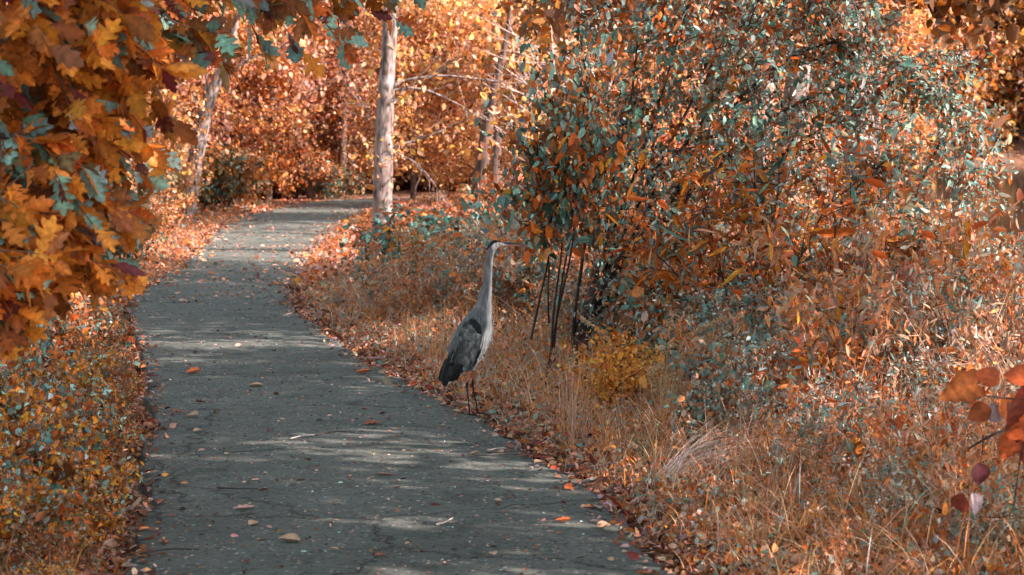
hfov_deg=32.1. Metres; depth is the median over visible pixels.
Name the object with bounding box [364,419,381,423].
fallen leaf
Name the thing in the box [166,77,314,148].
woodland tree
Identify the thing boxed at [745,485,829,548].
grass tuft
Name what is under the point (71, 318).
round leaved bush
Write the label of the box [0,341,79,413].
round leaved bush
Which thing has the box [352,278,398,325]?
goldenrod plant
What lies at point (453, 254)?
leafy weed
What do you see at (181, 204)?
woodland bush
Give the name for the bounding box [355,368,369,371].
fallen leaf
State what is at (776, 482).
grass tuft
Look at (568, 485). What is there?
fallen leaf
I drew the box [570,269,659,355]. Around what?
aster plant
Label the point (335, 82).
woodland tree
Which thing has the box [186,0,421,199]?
woodland tree
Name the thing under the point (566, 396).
straw stalks
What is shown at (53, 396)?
round leaved bush
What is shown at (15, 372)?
round leaved bush
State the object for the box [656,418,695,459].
grass tuft
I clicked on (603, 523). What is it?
fallen leaf
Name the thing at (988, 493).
goldenrod plant
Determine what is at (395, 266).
goldenrod plant
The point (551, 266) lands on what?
aster plant
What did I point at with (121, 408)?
round leaved bush
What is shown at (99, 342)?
round leaved bush
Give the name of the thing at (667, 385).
grass tuft
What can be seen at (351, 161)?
woodland bush
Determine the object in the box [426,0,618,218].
bent tree
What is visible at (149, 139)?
woodland bush
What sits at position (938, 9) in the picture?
overhanging tree
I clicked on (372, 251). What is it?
goldenrod plant
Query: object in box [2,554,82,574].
round leaved bush
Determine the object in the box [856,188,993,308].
goldenrod plant
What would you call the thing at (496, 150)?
broken trunk tree
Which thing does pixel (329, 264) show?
ground cover
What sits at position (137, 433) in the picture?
round leaved bush
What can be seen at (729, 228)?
goldenrod plant
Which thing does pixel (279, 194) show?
woodland bush
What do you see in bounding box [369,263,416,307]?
aster plant
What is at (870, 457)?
grass tuft
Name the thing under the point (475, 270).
aster plant
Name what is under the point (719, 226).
goldenrod plant
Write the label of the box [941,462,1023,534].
grass tuft
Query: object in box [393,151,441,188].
woodland bush
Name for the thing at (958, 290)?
aster plant
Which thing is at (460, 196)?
woodland bush
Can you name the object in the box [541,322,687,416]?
yellow shrub
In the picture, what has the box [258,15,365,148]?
woodland tree
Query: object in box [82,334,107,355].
round leaved bush
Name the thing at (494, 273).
leafy weed
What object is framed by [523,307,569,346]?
grass tuft
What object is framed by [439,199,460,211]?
woodland bush
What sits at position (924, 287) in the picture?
goldenrod plant
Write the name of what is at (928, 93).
arching shrub
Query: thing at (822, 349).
goldenrod plant
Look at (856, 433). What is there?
grass tuft
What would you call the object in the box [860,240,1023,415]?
goldenrod plant
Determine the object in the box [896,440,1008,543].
grass tuft
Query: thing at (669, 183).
woodland bush
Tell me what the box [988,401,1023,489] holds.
goldenrod plant
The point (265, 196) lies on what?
dark trunk tree
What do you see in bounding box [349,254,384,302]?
leafy weed
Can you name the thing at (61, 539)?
round leaved bush
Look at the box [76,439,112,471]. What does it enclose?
round leaved bush
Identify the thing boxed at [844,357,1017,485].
goldenrod plant
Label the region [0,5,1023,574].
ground
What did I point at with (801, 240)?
goldenrod plant
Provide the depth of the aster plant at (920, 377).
10.15 m
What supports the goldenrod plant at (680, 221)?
on the ground at (1016, 153)
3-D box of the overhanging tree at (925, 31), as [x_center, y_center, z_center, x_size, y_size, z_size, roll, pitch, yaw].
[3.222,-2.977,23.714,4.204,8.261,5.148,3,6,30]
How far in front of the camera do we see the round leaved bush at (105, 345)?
15.62 m
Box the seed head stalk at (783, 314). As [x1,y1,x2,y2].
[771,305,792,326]
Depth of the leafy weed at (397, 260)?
22.47 m
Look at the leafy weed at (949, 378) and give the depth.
9.82 m
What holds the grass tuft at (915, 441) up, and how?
on the ground at (1016, 153)
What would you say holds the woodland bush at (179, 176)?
on the ground at (1016, 153)
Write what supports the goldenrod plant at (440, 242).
on the ground at (1016, 153)
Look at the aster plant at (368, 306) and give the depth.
21.46 m
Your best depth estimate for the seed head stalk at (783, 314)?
12.06 m
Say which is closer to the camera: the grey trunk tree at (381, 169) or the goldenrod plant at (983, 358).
the goldenrod plant at (983, 358)
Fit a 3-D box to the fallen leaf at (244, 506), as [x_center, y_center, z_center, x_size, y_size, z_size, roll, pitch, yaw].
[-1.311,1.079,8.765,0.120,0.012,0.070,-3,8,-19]
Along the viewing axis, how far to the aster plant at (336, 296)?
22.98 m
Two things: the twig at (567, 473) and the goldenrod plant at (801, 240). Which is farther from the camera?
the goldenrod plant at (801, 240)
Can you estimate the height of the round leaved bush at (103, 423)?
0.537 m
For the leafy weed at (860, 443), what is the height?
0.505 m
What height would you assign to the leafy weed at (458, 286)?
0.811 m
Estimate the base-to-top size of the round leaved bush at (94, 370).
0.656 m
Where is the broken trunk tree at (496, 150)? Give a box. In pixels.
[487,100,529,216]
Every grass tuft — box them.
[390,325,412,348]
[392,313,417,339]
[402,306,420,330]
[414,307,448,332]
[423,327,449,364]
[429,292,470,332]
[434,314,451,353]
[442,292,515,331]
[470,291,510,340]
[502,285,578,351]
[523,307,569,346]
[528,276,563,328]
[551,384,601,427]
[554,318,644,369]
[586,410,627,455]
[587,405,617,436]
[620,385,690,448]
[629,365,688,432]
[642,356,686,422]
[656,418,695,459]
[664,315,773,373]
[700,273,783,361]
[704,418,741,460]
[709,504,765,550]
[717,431,786,491]
[724,331,804,401]
[733,397,812,460]
[736,504,778,557]
[742,487,764,522]
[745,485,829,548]
[750,432,820,512]
[774,396,819,467]
[798,402,884,471]
[805,296,893,401]
[813,425,926,502]
[829,369,952,487]
[829,458,911,529]
[830,291,908,422]
[841,430,897,501]
[843,490,922,554]
[848,377,939,449]
[879,397,965,495]
[891,429,1023,526]
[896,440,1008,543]
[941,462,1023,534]
[987,300,1023,356]
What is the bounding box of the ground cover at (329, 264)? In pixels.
[75,194,1023,574]
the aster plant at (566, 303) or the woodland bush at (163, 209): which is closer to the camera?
the aster plant at (566, 303)
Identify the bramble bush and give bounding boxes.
[336,202,501,271]
[358,193,502,292]
[415,206,536,275]
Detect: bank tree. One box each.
[886,3,1021,147]
[899,0,1023,152]
[948,0,1023,151]
[990,0,1023,134]
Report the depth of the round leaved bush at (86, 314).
16.17 m
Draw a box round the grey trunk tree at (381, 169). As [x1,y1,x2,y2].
[337,0,549,236]
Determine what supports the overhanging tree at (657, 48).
on the ground at (1016, 153)
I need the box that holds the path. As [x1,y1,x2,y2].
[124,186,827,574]
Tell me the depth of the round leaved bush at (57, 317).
14.66 m
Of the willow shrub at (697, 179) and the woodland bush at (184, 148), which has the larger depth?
the woodland bush at (184, 148)
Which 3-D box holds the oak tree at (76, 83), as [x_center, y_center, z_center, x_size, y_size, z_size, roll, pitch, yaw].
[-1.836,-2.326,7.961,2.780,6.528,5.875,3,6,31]
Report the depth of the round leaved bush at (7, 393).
10.43 m
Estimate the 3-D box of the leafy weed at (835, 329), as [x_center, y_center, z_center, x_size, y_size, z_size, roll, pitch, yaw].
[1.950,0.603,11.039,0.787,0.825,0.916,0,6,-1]
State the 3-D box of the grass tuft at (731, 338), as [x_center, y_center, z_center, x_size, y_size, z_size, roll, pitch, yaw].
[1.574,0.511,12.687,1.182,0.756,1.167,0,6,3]
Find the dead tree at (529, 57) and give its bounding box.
[474,14,629,160]
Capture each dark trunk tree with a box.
[262,35,275,200]
[338,20,349,196]
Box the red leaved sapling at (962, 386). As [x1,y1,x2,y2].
[939,364,1023,517]
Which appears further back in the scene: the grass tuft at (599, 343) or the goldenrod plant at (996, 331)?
the grass tuft at (599, 343)
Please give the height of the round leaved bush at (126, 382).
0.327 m
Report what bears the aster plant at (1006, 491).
on the ground at (1016, 153)
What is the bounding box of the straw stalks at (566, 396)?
[543,345,583,432]
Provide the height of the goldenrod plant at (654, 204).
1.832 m
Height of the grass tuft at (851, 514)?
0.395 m
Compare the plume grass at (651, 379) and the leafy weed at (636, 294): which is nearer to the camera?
the plume grass at (651, 379)
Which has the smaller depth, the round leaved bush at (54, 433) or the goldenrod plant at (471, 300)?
the round leaved bush at (54, 433)
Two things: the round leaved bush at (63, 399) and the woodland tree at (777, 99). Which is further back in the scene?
the woodland tree at (777, 99)
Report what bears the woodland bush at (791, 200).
on the ground at (1016, 153)
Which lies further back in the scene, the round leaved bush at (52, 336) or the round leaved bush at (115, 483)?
the round leaved bush at (52, 336)
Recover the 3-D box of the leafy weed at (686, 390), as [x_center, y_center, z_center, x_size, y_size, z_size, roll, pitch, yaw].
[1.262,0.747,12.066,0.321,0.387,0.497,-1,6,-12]
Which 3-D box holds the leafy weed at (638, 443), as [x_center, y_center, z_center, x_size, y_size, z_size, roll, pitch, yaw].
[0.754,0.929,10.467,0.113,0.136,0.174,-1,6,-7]
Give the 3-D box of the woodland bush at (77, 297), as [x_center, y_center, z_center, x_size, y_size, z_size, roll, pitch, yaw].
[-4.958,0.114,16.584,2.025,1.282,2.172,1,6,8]
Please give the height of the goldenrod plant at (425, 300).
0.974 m
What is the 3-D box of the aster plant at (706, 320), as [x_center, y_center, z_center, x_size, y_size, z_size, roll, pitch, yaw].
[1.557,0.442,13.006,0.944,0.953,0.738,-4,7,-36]
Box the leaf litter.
[19,197,888,574]
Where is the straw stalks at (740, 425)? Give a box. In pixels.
[681,367,812,476]
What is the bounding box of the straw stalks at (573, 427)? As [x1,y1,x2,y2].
[557,342,597,450]
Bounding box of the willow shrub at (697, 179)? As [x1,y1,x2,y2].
[597,117,965,345]
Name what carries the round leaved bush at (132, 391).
on the ground at (1016, 153)
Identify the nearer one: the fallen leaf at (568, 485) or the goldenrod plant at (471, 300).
the fallen leaf at (568, 485)
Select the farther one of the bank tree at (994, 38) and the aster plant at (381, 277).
the bank tree at (994, 38)
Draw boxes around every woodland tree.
[0,2,218,105]
[124,101,175,143]
[126,0,260,154]
[126,10,231,201]
[151,4,324,199]
[152,8,328,185]
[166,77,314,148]
[179,4,340,196]
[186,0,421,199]
[230,0,441,152]
[257,8,362,113]
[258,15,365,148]
[299,0,484,192]
[311,17,410,148]
[312,10,422,138]
[325,0,488,202]
[347,0,527,190]
[373,6,507,190]
[406,0,503,182]
[407,0,539,191]
[418,4,683,170]
[443,11,580,181]
[460,4,538,126]
[465,0,714,176]
[598,21,684,149]
[600,13,783,164]
[615,13,697,117]
[658,59,830,165]
[662,63,818,138]
[719,0,921,185]
[814,2,964,186]
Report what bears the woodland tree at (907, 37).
on the ground at (1016, 153)
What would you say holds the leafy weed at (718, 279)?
on the ground at (1016, 153)
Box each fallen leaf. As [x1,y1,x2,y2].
[172,408,183,412]
[186,367,200,372]
[187,410,198,415]
[234,504,254,507]
[248,520,257,524]
[250,382,262,385]
[279,533,299,540]
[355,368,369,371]
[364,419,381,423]
[454,401,471,406]
[556,516,569,520]
[564,483,574,488]
[597,520,610,526]
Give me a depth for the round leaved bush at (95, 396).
11.50 m
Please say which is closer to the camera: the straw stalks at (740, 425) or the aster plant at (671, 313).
the straw stalks at (740, 425)
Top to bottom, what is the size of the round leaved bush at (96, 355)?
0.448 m
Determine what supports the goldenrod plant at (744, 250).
on the ground at (1016, 153)
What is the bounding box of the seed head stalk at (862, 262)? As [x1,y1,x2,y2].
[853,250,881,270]
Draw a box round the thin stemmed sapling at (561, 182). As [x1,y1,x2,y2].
[466,33,676,377]
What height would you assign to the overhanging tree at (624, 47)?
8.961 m
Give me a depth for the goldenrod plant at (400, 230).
23.78 m
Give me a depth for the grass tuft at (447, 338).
17.23 m
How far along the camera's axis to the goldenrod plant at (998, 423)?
8.67 m
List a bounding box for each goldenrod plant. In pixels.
[343,273,365,310]
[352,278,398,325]
[355,223,414,298]
[361,233,419,301]
[361,247,431,317]
[362,294,383,324]
[369,252,434,301]
[385,263,435,320]
[386,211,443,292]
[391,244,454,321]
[394,216,473,313]
[416,223,480,309]
[427,217,501,307]
[441,232,507,320]
[442,185,520,277]
[456,204,539,320]
[459,213,535,315]
[469,204,571,286]
[493,202,635,338]
[511,193,636,312]
[514,180,643,262]
[550,212,623,297]
[607,183,715,222]
[614,194,739,240]
[623,211,735,308]
[624,190,724,318]
[646,171,776,288]
[654,290,755,421]
[661,412,725,473]
[676,251,856,396]
[681,213,771,336]
[697,173,821,241]
[712,472,728,498]
[720,195,907,324]
[722,191,825,278]
[729,178,904,354]
[736,180,815,263]
[739,177,956,293]
[756,250,907,435]
[761,439,787,476]
[762,398,848,500]
[769,323,910,452]
[797,197,945,318]
[799,212,856,274]
[805,167,1023,316]
[805,492,896,573]
[808,220,969,350]
[812,230,956,416]
[813,217,925,339]
[837,217,1007,296]
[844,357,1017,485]
[852,274,1023,398]
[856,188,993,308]
[859,384,951,520]
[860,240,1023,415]
[870,400,1023,569]
[891,227,1023,386]
[903,264,1023,396]
[904,368,1007,535]
[921,374,1021,483]
[926,212,1023,317]
[929,324,1023,443]
[942,188,1023,355]
[942,277,1023,464]
[951,382,1023,487]
[953,287,1023,365]
[956,221,1018,333]
[958,285,1023,360]
[958,322,1023,392]
[961,231,992,279]
[965,235,1023,386]
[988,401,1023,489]
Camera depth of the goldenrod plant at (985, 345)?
9.37 m
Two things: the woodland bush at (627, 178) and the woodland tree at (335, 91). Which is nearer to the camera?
the woodland bush at (627, 178)
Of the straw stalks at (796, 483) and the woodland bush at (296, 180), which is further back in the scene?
the woodland bush at (296, 180)
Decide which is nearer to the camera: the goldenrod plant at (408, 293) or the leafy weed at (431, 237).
the goldenrod plant at (408, 293)
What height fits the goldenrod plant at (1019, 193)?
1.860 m
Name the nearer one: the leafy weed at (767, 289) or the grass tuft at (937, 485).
the grass tuft at (937, 485)
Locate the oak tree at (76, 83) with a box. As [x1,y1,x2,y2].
[0,0,428,364]
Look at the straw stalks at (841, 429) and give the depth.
9.12 m
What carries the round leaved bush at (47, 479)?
on the ground at (1016, 153)
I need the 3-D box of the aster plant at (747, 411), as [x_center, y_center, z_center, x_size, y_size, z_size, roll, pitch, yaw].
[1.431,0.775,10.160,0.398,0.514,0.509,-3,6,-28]
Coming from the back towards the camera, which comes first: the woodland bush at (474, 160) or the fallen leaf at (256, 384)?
the woodland bush at (474, 160)
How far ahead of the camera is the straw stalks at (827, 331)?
11.64 m
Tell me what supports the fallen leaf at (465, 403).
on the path
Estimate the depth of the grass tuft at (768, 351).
10.90 m
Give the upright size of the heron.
1.204 m
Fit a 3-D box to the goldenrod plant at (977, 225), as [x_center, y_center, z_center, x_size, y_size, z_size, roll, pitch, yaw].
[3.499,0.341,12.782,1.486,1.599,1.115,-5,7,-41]
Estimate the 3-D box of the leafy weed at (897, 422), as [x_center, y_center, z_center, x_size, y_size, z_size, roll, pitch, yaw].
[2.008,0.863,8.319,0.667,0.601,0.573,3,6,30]
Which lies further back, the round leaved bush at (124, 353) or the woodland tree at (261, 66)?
the woodland tree at (261, 66)
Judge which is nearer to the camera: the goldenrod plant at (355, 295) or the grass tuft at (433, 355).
the grass tuft at (433, 355)
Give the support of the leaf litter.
on the ground at (1016, 153)
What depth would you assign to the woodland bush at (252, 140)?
63.95 m
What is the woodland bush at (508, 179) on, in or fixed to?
on the ground at (1016, 153)
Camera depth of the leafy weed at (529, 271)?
20.02 m
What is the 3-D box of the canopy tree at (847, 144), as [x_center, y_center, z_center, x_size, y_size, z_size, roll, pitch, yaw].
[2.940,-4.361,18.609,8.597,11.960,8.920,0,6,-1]
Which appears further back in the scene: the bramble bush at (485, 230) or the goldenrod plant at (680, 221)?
the bramble bush at (485, 230)
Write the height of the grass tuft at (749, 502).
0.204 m
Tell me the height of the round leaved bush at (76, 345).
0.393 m
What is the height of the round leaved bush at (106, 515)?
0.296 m
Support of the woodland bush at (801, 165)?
on the ground at (1016, 153)
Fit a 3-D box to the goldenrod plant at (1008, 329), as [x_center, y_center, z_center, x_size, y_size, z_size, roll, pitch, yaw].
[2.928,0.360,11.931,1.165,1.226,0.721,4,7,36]
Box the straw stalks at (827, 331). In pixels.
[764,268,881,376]
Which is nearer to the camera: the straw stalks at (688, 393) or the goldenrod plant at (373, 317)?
the straw stalks at (688, 393)
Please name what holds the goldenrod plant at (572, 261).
on the ground at (1016, 153)
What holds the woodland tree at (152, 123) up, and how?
on the ground at (1016, 153)
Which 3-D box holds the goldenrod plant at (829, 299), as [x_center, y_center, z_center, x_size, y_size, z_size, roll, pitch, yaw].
[1.603,0.397,11.352,1.139,1.225,0.855,1,6,9]
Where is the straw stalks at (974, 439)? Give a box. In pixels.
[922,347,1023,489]
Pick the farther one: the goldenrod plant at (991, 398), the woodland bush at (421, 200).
the woodland bush at (421, 200)
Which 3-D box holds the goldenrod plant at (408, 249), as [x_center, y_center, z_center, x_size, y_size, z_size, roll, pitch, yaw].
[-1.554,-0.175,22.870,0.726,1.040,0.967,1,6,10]
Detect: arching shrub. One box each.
[476,0,1017,366]
[709,0,1022,280]
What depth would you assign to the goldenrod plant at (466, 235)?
21.72 m
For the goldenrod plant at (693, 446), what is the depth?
9.74 m
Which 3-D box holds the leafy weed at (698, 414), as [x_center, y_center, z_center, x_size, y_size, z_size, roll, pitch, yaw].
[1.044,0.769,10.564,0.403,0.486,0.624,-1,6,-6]
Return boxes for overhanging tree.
[517,0,686,130]
[558,0,869,179]
[604,0,932,198]
[627,0,1011,128]
[738,0,1023,210]
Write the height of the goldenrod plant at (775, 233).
1.729 m
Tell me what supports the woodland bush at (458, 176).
on the ground at (1016, 153)
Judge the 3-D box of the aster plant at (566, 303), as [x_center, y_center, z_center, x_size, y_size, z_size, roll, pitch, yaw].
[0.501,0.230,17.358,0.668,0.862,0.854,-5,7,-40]
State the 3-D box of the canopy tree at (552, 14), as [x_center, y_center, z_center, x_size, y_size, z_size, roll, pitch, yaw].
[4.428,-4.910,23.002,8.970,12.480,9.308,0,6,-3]
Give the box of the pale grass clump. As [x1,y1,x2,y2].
[647,408,808,488]
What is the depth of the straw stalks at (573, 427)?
10.73 m
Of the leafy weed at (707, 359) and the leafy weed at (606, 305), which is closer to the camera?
the leafy weed at (707, 359)
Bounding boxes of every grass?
[564,315,762,415]
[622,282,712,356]
[634,360,751,426]
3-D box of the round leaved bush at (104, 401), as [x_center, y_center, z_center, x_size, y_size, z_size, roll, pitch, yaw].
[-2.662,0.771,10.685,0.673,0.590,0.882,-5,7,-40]
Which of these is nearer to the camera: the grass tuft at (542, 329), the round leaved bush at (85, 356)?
the round leaved bush at (85, 356)
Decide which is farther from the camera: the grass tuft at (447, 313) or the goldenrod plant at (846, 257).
the grass tuft at (447, 313)
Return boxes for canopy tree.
[426,0,618,134]
[514,0,880,220]
[516,0,774,178]
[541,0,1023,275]
[829,0,883,272]
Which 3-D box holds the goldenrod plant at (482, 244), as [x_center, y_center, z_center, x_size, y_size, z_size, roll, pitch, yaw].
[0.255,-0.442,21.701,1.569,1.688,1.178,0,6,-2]
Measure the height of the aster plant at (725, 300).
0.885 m
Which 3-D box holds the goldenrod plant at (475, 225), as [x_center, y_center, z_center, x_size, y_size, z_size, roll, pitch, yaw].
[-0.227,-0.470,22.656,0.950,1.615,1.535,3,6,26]
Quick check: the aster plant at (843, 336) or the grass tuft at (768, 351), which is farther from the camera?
the aster plant at (843, 336)
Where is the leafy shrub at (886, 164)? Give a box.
[578,98,1023,351]
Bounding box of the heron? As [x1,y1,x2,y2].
[438,240,526,416]
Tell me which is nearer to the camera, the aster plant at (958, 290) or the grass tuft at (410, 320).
the aster plant at (958, 290)
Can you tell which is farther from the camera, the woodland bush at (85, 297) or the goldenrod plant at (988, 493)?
the woodland bush at (85, 297)
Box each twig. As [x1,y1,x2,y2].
[139,548,198,554]
[217,487,257,488]
[315,431,354,435]
[467,453,526,456]
[557,472,581,475]
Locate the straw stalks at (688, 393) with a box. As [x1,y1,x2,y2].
[659,340,734,427]
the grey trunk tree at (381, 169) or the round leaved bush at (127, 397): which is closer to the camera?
the round leaved bush at (127, 397)
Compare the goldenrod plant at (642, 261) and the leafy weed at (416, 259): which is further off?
the leafy weed at (416, 259)
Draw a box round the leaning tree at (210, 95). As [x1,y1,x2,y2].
[180,0,340,221]
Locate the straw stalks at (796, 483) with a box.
[747,431,868,521]
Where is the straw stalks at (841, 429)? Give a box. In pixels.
[798,380,898,493]
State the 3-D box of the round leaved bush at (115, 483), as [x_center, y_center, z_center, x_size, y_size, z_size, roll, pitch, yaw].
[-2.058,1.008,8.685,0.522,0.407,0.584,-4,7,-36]
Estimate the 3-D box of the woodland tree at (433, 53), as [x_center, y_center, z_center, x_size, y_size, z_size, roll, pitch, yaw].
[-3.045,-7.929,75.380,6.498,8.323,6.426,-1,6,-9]
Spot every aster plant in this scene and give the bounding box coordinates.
[327,290,346,308]
[358,297,374,315]
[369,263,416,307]
[419,247,471,319]
[469,241,502,280]
[469,247,526,322]
[520,236,585,319]
[528,267,589,349]
[562,268,638,341]
[565,242,635,307]
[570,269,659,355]
[649,276,770,367]
[652,283,781,364]
[693,286,776,361]
[695,328,832,443]
[703,273,813,368]
[710,331,800,456]
[727,377,790,459]
[734,279,821,356]
[742,313,820,402]
[760,410,836,482]
[767,299,863,378]
[781,362,884,484]
[832,441,950,540]
[851,276,1023,388]
[857,289,1018,407]
[859,288,958,404]
[875,346,960,437]
[886,258,975,308]
[893,375,1019,465]
[896,276,1018,366]
[903,266,1023,366]
[930,465,1023,574]
[950,286,1023,397]
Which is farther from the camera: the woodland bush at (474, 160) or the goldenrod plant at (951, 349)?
the woodland bush at (474, 160)
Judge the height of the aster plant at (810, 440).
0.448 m
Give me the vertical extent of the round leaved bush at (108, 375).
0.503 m
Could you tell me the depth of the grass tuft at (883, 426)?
8.90 m
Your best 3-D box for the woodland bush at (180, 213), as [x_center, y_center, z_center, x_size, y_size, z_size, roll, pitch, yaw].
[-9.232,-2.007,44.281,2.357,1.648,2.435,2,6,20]
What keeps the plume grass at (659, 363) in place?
on the ground at (1016, 153)
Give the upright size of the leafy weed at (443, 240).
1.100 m
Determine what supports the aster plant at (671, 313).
on the ground at (1016, 153)
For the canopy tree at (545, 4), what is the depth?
20.48 m
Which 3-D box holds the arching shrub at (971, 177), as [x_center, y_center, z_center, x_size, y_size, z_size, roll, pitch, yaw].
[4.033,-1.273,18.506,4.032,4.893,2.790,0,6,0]
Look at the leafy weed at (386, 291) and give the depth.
22.12 m
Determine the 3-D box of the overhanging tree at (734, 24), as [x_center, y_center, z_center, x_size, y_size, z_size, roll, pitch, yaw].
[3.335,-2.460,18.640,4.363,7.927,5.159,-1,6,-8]
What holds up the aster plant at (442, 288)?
on the ground at (1016, 153)
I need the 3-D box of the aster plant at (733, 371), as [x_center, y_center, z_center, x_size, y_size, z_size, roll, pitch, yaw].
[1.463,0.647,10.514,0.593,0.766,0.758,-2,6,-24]
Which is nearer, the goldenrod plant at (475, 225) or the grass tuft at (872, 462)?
the grass tuft at (872, 462)
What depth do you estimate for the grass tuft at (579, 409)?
11.74 m
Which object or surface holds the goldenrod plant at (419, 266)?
on the ground at (1016, 153)
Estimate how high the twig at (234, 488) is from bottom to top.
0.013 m
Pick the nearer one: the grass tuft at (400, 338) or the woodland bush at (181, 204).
the grass tuft at (400, 338)
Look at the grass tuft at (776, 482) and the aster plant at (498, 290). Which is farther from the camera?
the aster plant at (498, 290)
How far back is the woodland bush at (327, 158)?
73.17 m
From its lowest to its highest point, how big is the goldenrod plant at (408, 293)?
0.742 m
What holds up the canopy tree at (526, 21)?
on the ground at (1016, 153)
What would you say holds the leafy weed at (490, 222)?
on the ground at (1016, 153)
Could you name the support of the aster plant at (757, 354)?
on the ground at (1016, 153)
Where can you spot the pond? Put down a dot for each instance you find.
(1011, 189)
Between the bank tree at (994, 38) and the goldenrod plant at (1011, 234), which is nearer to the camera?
the goldenrod plant at (1011, 234)
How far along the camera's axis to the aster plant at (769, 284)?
13.35 m
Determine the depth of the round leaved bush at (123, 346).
16.63 m
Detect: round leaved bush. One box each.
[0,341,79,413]
[0,356,33,397]
[0,372,130,432]
[0,380,117,445]
[0,381,85,442]
[0,382,24,416]
[0,387,111,449]
[0,390,59,455]
[0,395,94,461]
[0,406,86,495]
[0,431,111,525]
[0,440,90,554]
[0,478,35,544]
[0,510,93,574]
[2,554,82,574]
[3,339,98,399]
[3,402,108,484]
[8,345,121,396]
[10,433,118,483]
[17,323,81,371]
[23,338,84,367]
[30,327,62,347]
[31,325,53,351]
[35,308,79,350]
[35,511,107,554]
[36,314,91,349]
[36,357,122,386]
[37,315,63,332]
[43,448,145,514]
[45,486,128,538]
[46,327,71,349]
[47,370,101,408]
[48,336,86,359]
[50,323,120,355]
[52,377,131,421]
[55,305,101,345]
[60,302,138,353]
[64,338,93,357]
[66,300,115,344]
[67,345,115,371]
[72,406,139,462]
[76,366,139,392]
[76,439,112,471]
[79,350,91,362]
[81,344,123,358]
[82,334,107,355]
[88,343,133,365]
[89,359,131,382]
[93,327,137,351]
[95,355,134,379]
[100,383,142,410]
[101,411,146,449]
[112,375,143,395]
[115,396,131,415]
[116,407,142,426]
[117,347,138,362]
[125,369,134,378]
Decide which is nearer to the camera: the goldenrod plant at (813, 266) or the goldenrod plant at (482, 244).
the goldenrod plant at (813, 266)
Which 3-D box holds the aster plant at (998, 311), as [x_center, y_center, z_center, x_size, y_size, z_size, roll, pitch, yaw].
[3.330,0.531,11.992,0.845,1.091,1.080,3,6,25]
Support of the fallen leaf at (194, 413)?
on the path
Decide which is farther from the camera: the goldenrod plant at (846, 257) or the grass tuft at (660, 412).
the goldenrod plant at (846, 257)
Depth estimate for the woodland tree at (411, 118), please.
61.30 m
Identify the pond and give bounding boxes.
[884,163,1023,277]
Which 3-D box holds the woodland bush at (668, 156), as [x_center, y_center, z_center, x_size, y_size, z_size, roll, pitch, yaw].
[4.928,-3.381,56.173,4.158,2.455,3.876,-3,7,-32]
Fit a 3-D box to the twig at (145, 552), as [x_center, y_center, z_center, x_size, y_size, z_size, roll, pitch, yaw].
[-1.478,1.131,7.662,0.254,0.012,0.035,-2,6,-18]
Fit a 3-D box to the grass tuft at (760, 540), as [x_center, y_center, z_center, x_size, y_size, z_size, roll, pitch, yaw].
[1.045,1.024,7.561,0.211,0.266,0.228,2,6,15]
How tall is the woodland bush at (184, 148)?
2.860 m
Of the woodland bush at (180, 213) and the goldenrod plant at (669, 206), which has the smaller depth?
the goldenrod plant at (669, 206)
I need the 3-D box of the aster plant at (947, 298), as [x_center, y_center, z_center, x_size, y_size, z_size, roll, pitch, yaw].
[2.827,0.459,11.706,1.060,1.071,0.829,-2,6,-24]
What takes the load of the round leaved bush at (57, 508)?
on the ground at (1016, 153)
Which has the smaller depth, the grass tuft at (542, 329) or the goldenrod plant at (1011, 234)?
the goldenrod plant at (1011, 234)
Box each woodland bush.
[68,292,120,315]
[72,294,93,314]
[101,191,166,260]
[115,205,172,254]
[125,172,180,240]
[126,158,188,202]
[126,160,198,227]
[129,174,183,204]
[130,128,212,180]
[130,138,166,173]
[135,162,191,193]
[136,187,194,229]
[146,192,183,239]
[167,182,200,219]
[170,138,255,208]
[186,132,291,209]
[198,177,231,208]
[208,117,316,196]
[215,141,295,198]
[260,143,339,198]
[273,140,343,197]
[283,152,369,199]
[290,139,324,157]
[304,129,364,160]
[305,132,363,149]
[309,143,371,192]
[326,146,398,191]
[348,211,371,225]
[351,142,405,187]
[356,222,371,239]
[357,254,383,268]
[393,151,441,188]
[393,197,405,207]
[401,139,473,188]
[407,190,446,206]
[410,202,443,216]
[424,152,474,192]
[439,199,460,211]
[441,131,518,176]
[447,162,512,209]
[447,164,538,225]
[449,194,465,201]
[455,164,521,199]
[466,148,607,195]
[481,143,771,215]
[514,152,729,222]
[628,143,726,173]
[637,157,723,192]
[698,173,844,241]
[741,147,817,184]
[802,130,818,161]
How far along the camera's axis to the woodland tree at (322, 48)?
78.59 m
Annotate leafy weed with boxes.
[332,286,349,306]
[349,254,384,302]
[369,276,422,311]
[395,250,464,308]
[410,233,444,305]
[422,221,502,264]
[426,233,480,314]
[442,232,521,276]
[444,261,502,316]
[453,225,596,327]
[472,206,566,254]
[473,227,540,314]
[543,240,615,287]
[566,253,674,361]
[610,258,717,382]
[611,244,733,345]
[612,246,716,352]
[628,432,653,453]
[631,434,646,454]
[642,324,765,428]
[651,415,674,441]
[658,371,728,454]
[673,374,696,412]
[680,265,825,321]
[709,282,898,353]
[717,257,771,303]
[723,334,864,442]
[725,279,825,355]
[757,320,891,417]
[773,264,901,411]
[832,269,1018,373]
[833,409,915,498]
[877,363,1006,450]
[887,405,1013,506]
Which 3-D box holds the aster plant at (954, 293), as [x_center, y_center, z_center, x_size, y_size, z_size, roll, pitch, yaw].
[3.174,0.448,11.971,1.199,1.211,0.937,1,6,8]

